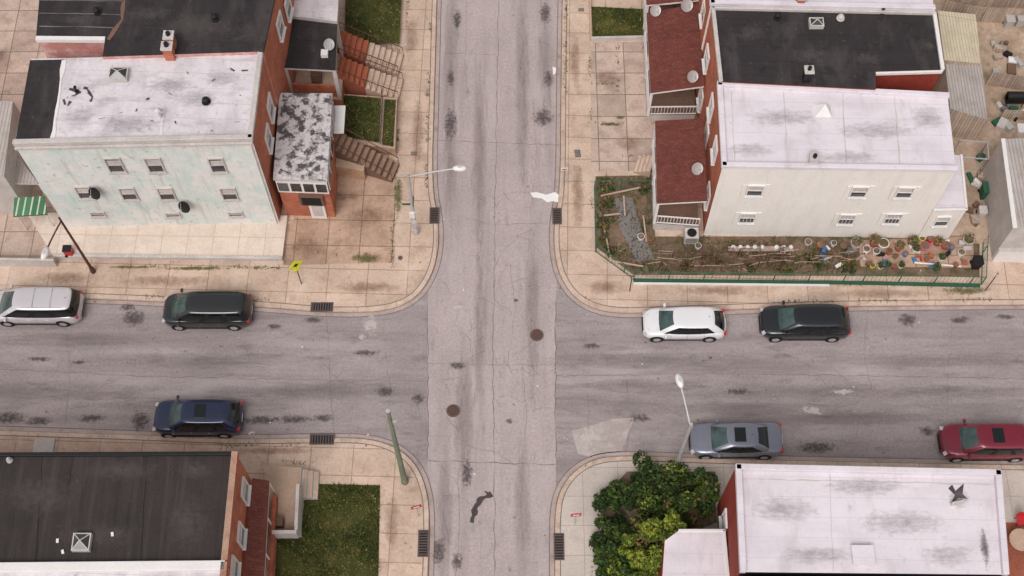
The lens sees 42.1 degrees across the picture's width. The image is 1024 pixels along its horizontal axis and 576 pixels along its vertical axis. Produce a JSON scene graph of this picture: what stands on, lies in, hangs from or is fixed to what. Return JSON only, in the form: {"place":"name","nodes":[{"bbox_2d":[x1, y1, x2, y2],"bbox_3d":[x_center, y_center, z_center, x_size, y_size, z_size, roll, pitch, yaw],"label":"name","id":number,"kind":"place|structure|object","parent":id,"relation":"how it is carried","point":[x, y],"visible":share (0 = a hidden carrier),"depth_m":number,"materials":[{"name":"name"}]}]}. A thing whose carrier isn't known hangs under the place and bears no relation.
{"place":"outdoors","nodes":[
{"label":"outdoors","id":0,"kind":"place"},
{"bbox_2d":[0,436,422,575],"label":"pavement","id":1,"kind":"structure","parent":0,"point":[400,522],"depth_m":71.81,"materials":[{"name":"concrete"}]},
{"bbox_2d":[0,555,241,575],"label":"white roof rowhouse","id":2,"kind":"structure","parent":1,"relation":"on","point":[164,568],"depth_m":62.07,"materials":[{"name":"orange brick"}]},
{"bbox_2d":[0,456,251,575],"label":"building","id":3,"kind":"structure","parent":1,"relation":"on","point":[100,499],"depth_m":63.58,"materials":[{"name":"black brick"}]},
{"bbox_2d":[71,533,92,551],"bbox_3d":[-20.250,11.933,62.538,0.850,0.548,0.850,0,64,0],"label":"skylight","id":4,"kind":"object","parent":3,"relation":"on","point":[81,542],"visible":1,"depth_m":62.44,"materials":[{"name":"glass"}]},
{"bbox_2d":[0,451,230,456],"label":"parapet","id":5,"kind":"structure","parent":3,"relation":"on","point":[102,454],"depth_m":64.55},
{"bbox_2d":[221,451,238,561],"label":"parapet side","id":6,"kind":"structure","parent":3,"relation":"on","point":[227,533],"depth_m":63.28,"materials":[{"name":"beige concrete"}]},
{"bbox_2d":[245,478,277,575],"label":"porch","id":7,"kind":"object","parent":1,"relation":"on","point":[256,553],"visible":0.94,"depth_m":67.38,"materials":[{"name":"red"}]},
{"bbox_2d":[264,465,302,536],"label":"concrete stoop","id":8,"kind":"object","parent":1,"relation":"on","point":[284,480],"visible":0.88,"depth_m":70.60,"materials":[{"name":"concrete"}]},
{"bbox_2d":[271,484,301,537],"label":"stoop wall","id":9,"kind":"structure","parent":8,"relation":"on","point":[279,523],"depth_m":69.24,"materials":[{"name":"white paint"}]},
{"bbox_2d":[301,470,318,499],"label":"concrete steps","id":10,"kind":"structure","parent":1,"relation":"on","point":[310,485],"depth_m":70.92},
{"bbox_2d":[309,434,334,444],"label":"storm drain","id":11,"kind":"object","parent":1,"relation":"on","point":[321,439],"visible":1,"depth_m":72.42,"materials":[{"name":"metal"}]},
{"bbox_2d":[275,483,380,575],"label":"grass lawn","id":12,"kind":"structure","parent":1,"relation":"on","point":[340,526],"depth_m":70.04,"materials":[{"name":"plant"}]},
{"bbox_2d":[386,409,408,484],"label":"utility pole","id":13,"kind":"object","parent":1,"relation":"on","point":[404,479],"visible":1,"depth_m":66.46,"materials":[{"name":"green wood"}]},
{"bbox_2d":[417,530,428,556],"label":"storm drain","id":14,"kind":"object","parent":1,"relation":"on","point":[423,539],"visible":1,"depth_m":69.94,"materials":[{"name":"metal"}]},
{"bbox_2d":[0,0,432,306],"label":"pavement","id":15,"kind":"structure","parent":0,"point":[362,284],"depth_m":76.94,"materials":[{"name":"concrete"}]},
{"bbox_2d":[0,0,57,262],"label":"yard","id":16,"kind":"structure","parent":15,"relation":"on","point":[20,48],"depth_m":82.88,"materials":[{"name":"concrete"}]},
{"bbox_2d":[0,101,33,213],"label":"grey shed","id":17,"kind":"structure","parent":16,"relation":"on","point":[10,190],"depth_m":76.34,"materials":[{"name":"white paint"}]},
{"bbox_2d":[13,157,53,230],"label":"porch","id":18,"kind":"object","parent":16,"relation":"on","point":[30,206],"visible":0.69,"depth_m":76.41,"materials":[{"name":"white paint"}]},
{"bbox_2d":[0,258,57,266],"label":"wall","id":19,"kind":"structure","parent":15,"relation":"on","point":[34,262],"depth_m":76.56,"materials":[{"name":"white paint"}]},
{"bbox_2d":[41,217,95,273],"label":"brown street lamp","id":20,"kind":"object","parent":15,"relation":"on","point":[45,253],"visible":1,"depth_m":72.05,"materials":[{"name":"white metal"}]},
{"bbox_2d":[12,41,282,226],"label":"mint rowhouse","id":21,"kind":"structure","parent":15,"relation":"on","point":[170,138],"depth_m":71.47,"materials":[{"name":"paint"}]},
{"bbox_2d":[103,157,126,174],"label":"window","id":22,"kind":"structure","parent":21,"relation":"in","point":[115,166],"depth_m":71.64,"materials":[{"name":"white glass"}]},
{"bbox_2d":[143,157,166,174],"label":"window","id":23,"kind":"structure","parent":21,"relation":"in","point":[154,165],"depth_m":71.75,"materials":[{"name":"white glass"}]},
{"bbox_2d":[207,157,227,174],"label":"window","id":24,"kind":"structure","parent":21,"relation":"in","point":[217,165],"depth_m":71.92,"materials":[{"name":"white glass"}]},
{"bbox_2d":[29,213,287,260],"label":"raised terrace","id":25,"kind":"structure","parent":15,"relation":"on","point":[248,241],"depth_m":77.41,"materials":[{"name":"white paint"}]},
{"bbox_2d":[35,0,296,106],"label":"black roof rowhouse","id":26,"kind":"structure","parent":15,"relation":"on","point":[119,29],"depth_m":72.80,"materials":[{"name":"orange brick"}]},
{"bbox_2d":[273,93,345,217],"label":"enclosed front porch","id":27,"kind":"object","parent":15,"relation":"on","point":[305,174],"visible":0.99,"depth_m":75.93,"materials":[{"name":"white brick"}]},
{"bbox_2d":[277,183,327,205],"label":"windows","id":28,"kind":"structure","parent":27,"relation":"in","point":[305,199],"depth_m":75.59,"materials":[{"name":"grey glass"}]},
{"bbox_2d":[328,102,334,189],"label":"side windows","id":29,"kind":"structure","parent":27,"relation":"in","point":[333,108],"depth_m":76.19,"materials":[{"name":"white paint"}]},
{"bbox_2d":[284,0,344,104],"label":"open front porch","id":30,"kind":"object","parent":15,"relation":"on","point":[313,58],"visible":0.88,"depth_m":78.57,"materials":[{"name":"black paint"}]},
{"bbox_2d":[283,182,395,264],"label":"concrete yard","id":31,"kind":"structure","parent":15,"relation":"on","point":[356,221],"depth_m":77.93,"materials":[{"name":"concrete"}]},
{"bbox_2d":[288,175,395,224],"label":"concrete yard","id":32,"kind":"structure","parent":15,"relation":"on","point":[349,188],"depth_m":79.30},
{"bbox_2d":[336,158,365,179],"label":"stone retaining wall","id":33,"kind":"structure","parent":15,"relation":"on","point":[349,169],"depth_m":78.85,"materials":[{"name":"concrete"}]},
{"bbox_2d":[336,48,368,95],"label":"brick steps","id":34,"kind":"structure","parent":15,"relation":"on","point":[352,75],"depth_m":81.01,"materials":[{"name":"brick"}]},
{"bbox_2d":[337,22,368,65],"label":"brick steps","id":35,"kind":"structure","parent":15,"relation":"on","point":[355,45],"depth_m":81.82,"materials":[{"name":"brick"}]},
{"bbox_2d":[333,128,398,182],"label":"brown steps","id":36,"kind":"structure","parent":15,"relation":"on","point":[377,165],"depth_m":78.92,"materials":[{"name":"concrete"}]},
{"bbox_2d":[344,94,397,154],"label":"retaining wall","id":37,"kind":"structure","parent":15,"relation":"on","point":[390,149],"depth_m":80.11,"materials":[{"name":"concrete"}]},
{"bbox_2d":[343,95,380,142],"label":"grass lawn","id":38,"kind":"structure","parent":37,"relation":"on","point":[362,117],"depth_m":80.46,"materials":[{"name":"plant"}]},
{"bbox_2d":[363,60,402,101],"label":"concrete steps","id":39,"kind":"structure","parent":15,"relation":"on","point":[377,82],"depth_m":81.72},
{"bbox_2d":[363,34,403,75],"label":"concrete steps","id":40,"kind":"structure","parent":15,"relation":"on","point":[384,56],"depth_m":82.57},
{"bbox_2d":[402,165,466,235],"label":"street lamp","id":41,"kind":"object","parent":15,"relation":"on","point":[411,203],"visible":1,"depth_m":73.68,"materials":[{"name":"metal"}]},
{"bbox_2d":[345,0,401,43],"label":"grass lawn","id":42,"kind":"structure","parent":0,"point":[380,19],"depth_m":84.20,"materials":[{"name":"plant"}]},
{"bbox_2d":[382,99,395,146],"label":"grass lawn","id":43,"kind":"structure","parent":0,"point":[388,124],"depth_m":80.31,"materials":[{"name":"plant"}]},
{"bbox_2d":[428,0,561,575],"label":"cross road","id":44,"kind":"structure","parent":0,"point":[524,496],"depth_m":76.31,"materials":[{"name":"asphalt"}]},
{"bbox_2d":[0,0,1023,575],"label":"asphalt road","id":45,"kind":"structure","parent":0,"point":[906,384],"depth_m":74.20,"materials":[{"name":"asphalt"}]},
{"bbox_2d":[0,284,84,326],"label":"parked minivan","id":46,"kind":"object","parent":45,"relation":"on","point":[62,306],"visible":1,"depth_m":74.50,"materials":[{"name":"silver metal"}]},
{"bbox_2d":[152,395,243,437],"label":"parked suv","id":47,"kind":"object","parent":45,"relation":"on","point":[219,418],"visible":1,"depth_m":71.73,"materials":[{"name":"blue paint"}]},
{"bbox_2d":[162,288,253,330],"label":"parked minivan","id":48,"kind":"object","parent":45,"relation":"on","point":[231,310],"visible":1,"depth_m":74.42,"materials":[{"name":"paint"}]},
{"bbox_2d":[0,431,428,575],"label":"kerb","id":49,"kind":"structure","parent":45,"relation":"on","point":[416,472],"depth_m":72.42,"materials":[{"name":"concrete"}]},
{"bbox_2d":[0,0,438,311],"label":"kerb","id":50,"kind":"structure","parent":45,"relation":"on","point":[416,291],"depth_m":76.63,"materials":[{"name":"concrete"}]},
{"bbox_2d":[121,0,1017,571],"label":"weeds","id":51,"kind":"object","parent":45,"relation":"on","point":[591,204],"visible":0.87,"depth_m":77.79,"materials":[{"name":"green plant"}]},
{"bbox_2d":[642,303,725,341],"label":"parked hatchback","id":52,"kind":"object","parent":45,"relation":"on","point":[705,324],"visible":1,"depth_m":74.30,"materials":[{"name":"white paint"}]},
{"bbox_2d":[688,418,782,459],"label":"parked sedan","id":53,"kind":"object","parent":45,"relation":"on","point":[759,441],"visible":0.98,"depth_m":71.41,"materials":[{"name":"grey paint"}]},
{"bbox_2d":[554,0,1023,312],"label":"kerb","id":54,"kind":"structure","parent":45,"relation":"on","point":[577,294],"depth_m":76.05,"materials":[{"name":"concrete"}]},
{"bbox_2d":[555,456,1023,575],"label":"kerb","id":55,"kind":"structure","parent":45,"relation":"on","point":[571,478],"depth_m":71.84,"materials":[{"name":"concrete"}]},
{"bbox_2d":[553,533,564,559],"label":"storm drain","id":56,"kind":"object","parent":55,"relation":"on","point":[559,546],"visible":1,"depth_m":69.83,"materials":[{"name":"metal"}]},
{"bbox_2d":[758,301,850,341],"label":"parked suv","id":57,"kind":"object","parent":45,"relation":"on","point":[826,322],"visible":1,"depth_m":74.20,"materials":[{"name":"black paint"}]},
{"bbox_2d":[937,419,1023,461],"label":"parked suv","id":58,"kind":"object","parent":45,"relation":"on","point":[982,442],"visible":1,"depth_m":71.14,"materials":[{"name":"red paint"}]},
{"bbox_2d":[592,6,642,35],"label":"grass lawn","id":59,"kind":"structure","parent":0,"point":[610,21],"depth_m":84.42,"materials":[{"name":"plant"}]},
{"bbox_2d":[614,198,653,260],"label":"garden path","id":60,"kind":"structure","parent":0,"point":[634,233],"depth_m":78.09,"materials":[{"name":"gravel"}]},
{"bbox_2d":[559,0,1023,306],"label":"pavement","id":61,"kind":"structure","parent":0,"point":[592,275],"depth_m":76.80,"materials":[{"name":"concrete"}]},
{"bbox_2d":[589,0,643,41],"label":"garden wall","id":62,"kind":"structure","parent":61,"relation":"on","point":[616,38],"depth_m":83.73,"materials":[{"name":"white paint"}]},
{"bbox_2d":[591,42,651,170],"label":"paved yard","id":63,"kind":"structure","parent":61,"relation":"on","point":[630,135],"depth_m":81.76,"materials":[{"name":"concrete"}]},
{"bbox_2d":[633,154,651,176],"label":"concrete steps","id":64,"kind":"structure","parent":63,"relation":"on","point":[643,166],"depth_m":79.48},
{"bbox_2d":[643,0,698,34],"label":"shingled porch","id":65,"kind":"object","parent":61,"relation":"on","point":[662,4],"visible":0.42,"depth_m":81.72,"materials":[{"name":"red"}]},
{"bbox_2d":[643,0,703,121],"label":"shingled porch","id":66,"kind":"object","parent":61,"relation":"on","point":[673,70],"visible":0.99,"depth_m":79.63,"materials":[{"name":"red"}]},
{"bbox_2d":[651,118,706,231],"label":"shingled porch","id":67,"kind":"object","parent":61,"relation":"on","point":[679,184],"visible":1,"depth_m":76.17,"materials":[{"name":"red"}]},
{"bbox_2d":[596,175,979,276],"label":"garden bed","id":68,"kind":"object","parent":61,"relation":"on","point":[645,206],"visible":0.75,"depth_m":77.44,"materials":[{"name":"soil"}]},
{"bbox_2d":[641,243,861,271],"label":"garden trellis","id":69,"kind":"object","parent":68,"relation":"on","point":[760,261],"visible":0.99,"depth_m":76.34,"materials":[{"name":"wood"}]},
{"bbox_2d":[728,245,793,252],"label":"shelf of plastic jugs","id":70,"kind":"object","parent":68,"relation":"on","point":[769,248],"visible":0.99,"depth_m":76.86,"materials":[{"name":"white paint"}]},
{"bbox_2d":[819,239,971,268],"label":"garden clutter","id":71,"kind":"object","parent":68,"relation":"on","point":[931,255],"visible":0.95,"depth_m":77.10,"materials":[{"name":"multicoloured paint"}]},
{"bbox_2d":[859,237,973,267],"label":"patio","id":72,"kind":"structure","parent":68,"relation":"on","point":[951,258],"depth_m":77.32,"materials":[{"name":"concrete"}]},
{"bbox_2d":[594,180,985,284],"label":"garden fence","id":73,"kind":"object","parent":61,"relation":"on","point":[595,188],"visible":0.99,"depth_m":76.35,"materials":[{"name":"metal"}]},
{"bbox_2d":[633,279,979,286],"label":"garden edging","id":74,"kind":"object","parent":61,"relation":"on","point":[725,282],"visible":1,"depth_m":76.43,"materials":[{"name":"green paint"}]},
{"bbox_2d":[693,0,935,50],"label":"white roof rowhouse","id":75,"kind":"structure","parent":61,"relation":"on","point":[909,5],"depth_m":74.78,"materials":[{"name":"beige paint"}]},
{"bbox_2d":[695,0,944,128],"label":"black roof rowhouse","id":76,"kind":"structure","parent":61,"relation":"on","point":[882,48],"depth_m":74.17,"materials":[{"name":"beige paint"}]},
{"bbox_2d":[702,81,957,237],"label":"white rowhouse","id":77,"kind":"structure","parent":61,"relation":"on","point":[781,160],"depth_m":72.56,"materials":[{"name":"beige paint"}]},
{"bbox_2d":[918,154,967,239],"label":"annex","id":78,"kind":"object","parent":61,"relation":"on","point":[947,213],"visible":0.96,"depth_m":75.29,"materials":[{"name":"beige paint"}]},
{"bbox_2d":[933,0,1023,243],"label":"yard","id":79,"kind":"structure","parent":61,"relation":"on","point":[998,33],"depth_m":81.69,"materials":[{"name":"concrete"}]},
{"bbox_2d":[937,11,980,65],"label":"yellow shed","id":80,"kind":"structure","parent":79,"relation":"on","point":[958,32],"depth_m":80.40,"materials":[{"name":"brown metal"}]},
{"bbox_2d":[932,64,986,140],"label":"corrugated shed","id":81,"kind":"structure","parent":79,"relation":"on","point":[963,85],"depth_m":79.33,"materials":[{"name":"grey metal"}]},
{"bbox_2d":[942,0,1023,22],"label":"wooden fence","id":82,"kind":"object","parent":79,"relation":"on","point":[989,15],"visible":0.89,"depth_m":83.78,"materials":[{"name":"brown wood"}]},
{"bbox_2d":[944,0,1023,7],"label":"wooden fence","id":83,"kind":"object","parent":79,"relation":"on","point":[1001,3],"visible":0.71,"depth_m":84.73,"materials":[{"name":"brown wood"}]},
{"bbox_2d":[966,40,1023,226],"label":"yard clutter","id":84,"kind":"object","parent":79,"relation":"on","point":[1000,124],"visible":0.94,"depth_m":81.07,"materials":[{"name":"metal"}]},
{"bbox_2d":[982,138,1023,256],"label":"white garage","id":85,"kind":"structure","parent":79,"relation":"on","point":[1003,232],"depth_m":75.88,"materials":[{"name":"paint"}]},
{"bbox_2d":[1001,138,1016,227],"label":"roof edge trim","id":86,"kind":"structure","parent":85,"relation":"on","point":[1011,200],"depth_m":74.91,"materials":[{"name":"white paint"}]},
{"bbox_2d":[985,72,1023,89],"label":"wooden fence","id":87,"kind":"object","parent":79,"relation":"on","point":[1004,83],"visible":1,"depth_m":81.78,"materials":[{"name":"brown wood"}]},
{"bbox_2d":[992,248,1023,262],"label":"white outbuilding","id":88,"kind":"structure","parent":61,"relation":"on","point":[1016,255],"depth_m":76.44,"materials":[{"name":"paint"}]},
{"bbox_2d":[561,461,1023,575],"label":"pavement","id":89,"kind":"structure","parent":0,"point":[586,485],"depth_m":70.92,"materials":[{"name":"concrete"}]},
{"bbox_2d":[601,472,716,571],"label":"shrub bed","id":90,"kind":"object","parent":89,"relation":"on","point":[702,523],"visible":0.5,"depth_m":70.62,"materials":[{"name":"plant"}]},
{"bbox_2d":[593,548,619,575],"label":"shrub","id":91,"kind":"object","parent":90,"relation":"on","point":[599,560],"visible":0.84,"depth_m":68.79,"materials":[{"name":"green plant"}]},
{"bbox_2d":[588,513,633,557],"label":"shrub","id":92,"kind":"object","parent":90,"relation":"on","point":[610,528],"visible":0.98,"depth_m":69.12,"materials":[{"name":"green plant"}]},
{"bbox_2d":[591,486,636,526],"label":"shrub","id":93,"kind":"object","parent":90,"relation":"on","point":[602,501],"visible":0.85,"depth_m":69.95,"materials":[{"name":"green plant"}]},
{"bbox_2d":[618,533,638,559],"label":"yellow green shrub","id":94,"kind":"object","parent":90,"relation":"on","point":[628,540],"visible":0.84,"depth_m":68.29,"materials":[{"name":"green plant"}]},
{"bbox_2d":[605,554,656,575],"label":"shrub","id":95,"kind":"object","parent":90,"relation":"on","point":[621,567],"visible":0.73,"depth_m":68.35,"materials":[{"name":"green plant"}]},
{"bbox_2d":[606,449,664,513],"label":"shrub","id":96,"kind":"object","parent":90,"relation":"on","point":[637,484],"visible":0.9,"depth_m":69.95,"materials":[{"name":"green plant"}]},
{"bbox_2d":[624,546,658,575],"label":"yellow green shrub","id":97,"kind":"object","parent":90,"relation":"on","point":[634,562],"visible":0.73,"depth_m":67.74,"materials":[{"name":"green plant"}]},
{"bbox_2d":[618,514,666,549],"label":"shrub","id":98,"kind":"object","parent":90,"relation":"on","point":[637,522],"visible":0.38,"depth_m":68.93,"materials":[{"name":"green plant"}]},
{"bbox_2d":[634,517,669,575],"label":"yellow green shrub","id":99,"kind":"object","parent":90,"relation":"on","point":[642,555],"visible":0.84,"depth_m":67.95,"materials":[{"name":"green plant"}]},
{"bbox_2d":[634,489,682,523],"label":"shrub","id":100,"kind":"object","parent":90,"relation":"on","point":[661,511],"visible":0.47,"depth_m":69.72,"materials":[{"name":"green plant"}]},
{"bbox_2d":[652,508,680,540],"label":"yellow green shrub","id":101,"kind":"object","parent":90,"relation":"on","point":[672,516],"visible":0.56,"depth_m":68.02,"materials":[{"name":"green plant"}]},
{"bbox_2d":[641,459,700,515],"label":"shrub","id":102,"kind":"object","parent":90,"relation":"on","point":[677,475],"visible":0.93,"depth_m":69.96,"materials":[{"name":"green plant"}]},
{"bbox_2d":[659,486,714,528],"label":"shrub","id":103,"kind":"object","parent":90,"relation":"on","point":[703,504],"visible":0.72,"depth_m":69.63,"materials":[{"name":"green plant"}]},
{"bbox_2d":[681,466,720,502],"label":"shrub","id":104,"kind":"object","parent":90,"relation":"on","point":[712,489],"visible":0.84,"depth_m":69.86,"materials":[{"name":"green plant"}]},
{"bbox_2d":[673,373,692,469],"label":"street lamp","id":105,"kind":"object","parent":89,"relation":"on","point":[679,380],"visible":0.91,"depth_m":66.07,"materials":[{"name":"metal"}]},
{"bbox_2d":[658,529,729,575],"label":"flat roof front porch","id":106,"kind":"object","parent":89,"relation":"on","point":[694,552],"visible":0.99,"depth_m":66.42,"materials":[{"name":"white paint"}]},
{"bbox_2d":[717,469,1004,575],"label":"building","id":107,"kind":"structure","parent":89,"relation":"on","point":[915,529],"depth_m":63.63,"materials":[{"name":"beige paint"}]},
{"bbox_2d":[851,545,875,564],"bbox_3d":[16.556,12.633,62.790,1.050,0.285,0.950,0,64,0],"label":"roof hatch","id":108,"kind":"object","parent":107,"relation":"on","point":[863,554],"visible":1,"depth_m":62.67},
{"bbox_2d":[735,463,1009,575],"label":"parapet","id":109,"kind":"structure","parent":107,"relation":"on","point":[996,474],"depth_m":64.42,"materials":[{"name":"paint"}]},
{"bbox_2d":[1006,522,1023,575],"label":"brick patio","id":110,"kind":"structure","parent":89,"relation":"on","point":[1016,561],"depth_m":69.64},
{"bbox_2d":[1009,528,1023,550],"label":"patio table","id":111,"kind":"object","parent":110,"relation":"on","point":[1016,538],"visible":1,"depth_m":69.31,"materials":[{"name":"concrete"}]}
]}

